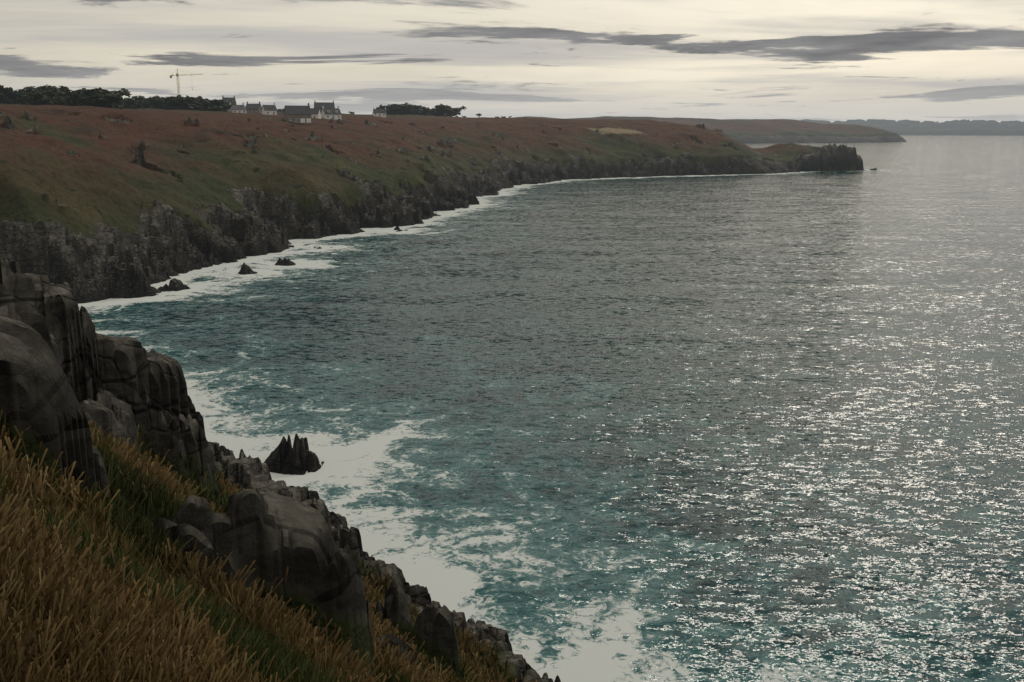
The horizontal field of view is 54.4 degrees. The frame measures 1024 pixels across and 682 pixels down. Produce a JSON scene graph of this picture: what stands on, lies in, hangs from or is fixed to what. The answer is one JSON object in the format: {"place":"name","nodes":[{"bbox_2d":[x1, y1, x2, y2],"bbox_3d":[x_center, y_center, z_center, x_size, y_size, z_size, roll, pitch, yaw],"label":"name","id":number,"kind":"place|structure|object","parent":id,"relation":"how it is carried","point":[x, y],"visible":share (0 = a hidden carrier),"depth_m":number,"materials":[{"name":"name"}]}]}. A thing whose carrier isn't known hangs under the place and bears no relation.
{"place":"outdoors","nodes":[
{"label":"outdoors","id":0,"kind":"place"},
{"bbox_2d":[0,103,876,681],"bbox_3d":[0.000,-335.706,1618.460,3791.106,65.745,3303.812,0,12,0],"label":"terrain","id":1,"kind":"structure","parent":0,"point":[98,203],"depth_m":243.29,"materials":[{"name":"stone"}]},
{"bbox_2d":[170,69,202,93],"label":"tower crane","id":2,"kind":"object","parent":1,"relation":"on","point":[177,76],"visible":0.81,"depth_m":1058.18,"materials":[{"name":"yellow"}]},
{"bbox_2d":[222,96,236,104],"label":"tall house","id":3,"kind":"structure","parent":1,"relation":"on","point":[230,99],"depth_m":748.13,"materials":[{"name":"stone"}]},
{"bbox_2d":[227,102,246,112],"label":"house","id":4,"kind":"structure","parent":1,"relation":"on","point":[238,108],"depth_m":647.14,"materials":[{"name":"stone"}]},
{"bbox_2d":[246,101,261,112],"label":"house","id":5,"kind":"structure","parent":1,"relation":"on","point":[253,108],"depth_m":715.15,"materials":[{"name":"stone"}]},
{"bbox_2d":[0,84,525,117],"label":"trees","id":6,"kind":"object","parent":1,"relation":"on","point":[63,95],"visible":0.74,"depth_m":548.28,"materials":[{"name":"green plant"}]},
{"bbox_2d":[0,409,536,681],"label":"heath grass","id":7,"kind":"structure","parent":1,"relation":"on","point":[111,600],"depth_m":7.92,"materials":[{"name":"brown plant"}]},
{"bbox_2d":[261,103,276,114],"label":"white house","id":8,"kind":"structure","parent":1,"relation":"on","point":[269,110],"depth_m":652.00,"materials":[{"name":"paint"}]},
{"bbox_2d":[283,103,311,123],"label":"house","id":9,"kind":"structure","parent":1,"relation":"on","point":[298,114],"depth_m":531.90,"materials":[{"name":"stone"}]},
{"bbox_2d":[310,108,320,118],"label":"white house","id":10,"kind":"structure","parent":1,"relation":"on","point":[316,112],"depth_m":610.01,"materials":[{"name":"paint"}]},
{"bbox_2d":[314,101,334,110],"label":"house","id":11,"kind":"structure","parent":1,"relation":"on","point":[324,104],"depth_m":725.73,"materials":[{"name":"stone"}]},
{"bbox_2d":[321,106,341,119],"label":"white house","id":12,"kind":"structure","parent":1,"relation":"on","point":[330,113],"depth_m":631.28,"materials":[{"name":"paint"}]},
{"bbox_2d":[373,107,385,116],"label":"white house","id":13,"kind":"structure","parent":1,"relation":"on","point":[379,112],"depth_m":790.20,"materials":[{"name":"paint"}]},
{"bbox_2d":[0,0,1023,122],"label":"sky","id":14,"kind":"structure","parent":0,"point":[939,61],"materials":[{"name":"grey"}]},
{"bbox_2d":[78,135,1023,681],"bbox_3d":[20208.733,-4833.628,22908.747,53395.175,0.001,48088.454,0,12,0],"label":"sea","id":15,"kind":"structure","parent":0,"point":[710,429],"depth_m":130.43,"materials":[{"name":"teal liquid"}]},
{"bbox_2d":[513,116,906,142],"bbox_3d":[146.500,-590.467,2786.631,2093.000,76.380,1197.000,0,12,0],"label":"headland terrain","id":16,"kind":"structure","parent":0,"point":[768,131],"depth_m":2743.42,"materials":[{"name":"plant"}]},
{"bbox_2d":[801,119,1023,135],"bbox_3d":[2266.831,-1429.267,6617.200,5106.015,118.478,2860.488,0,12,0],"label":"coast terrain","id":17,"kind":"structure","parent":0,"point":[954,127],"depth_m":6414.93,"materials":[{"name":"grey"}]}
]}

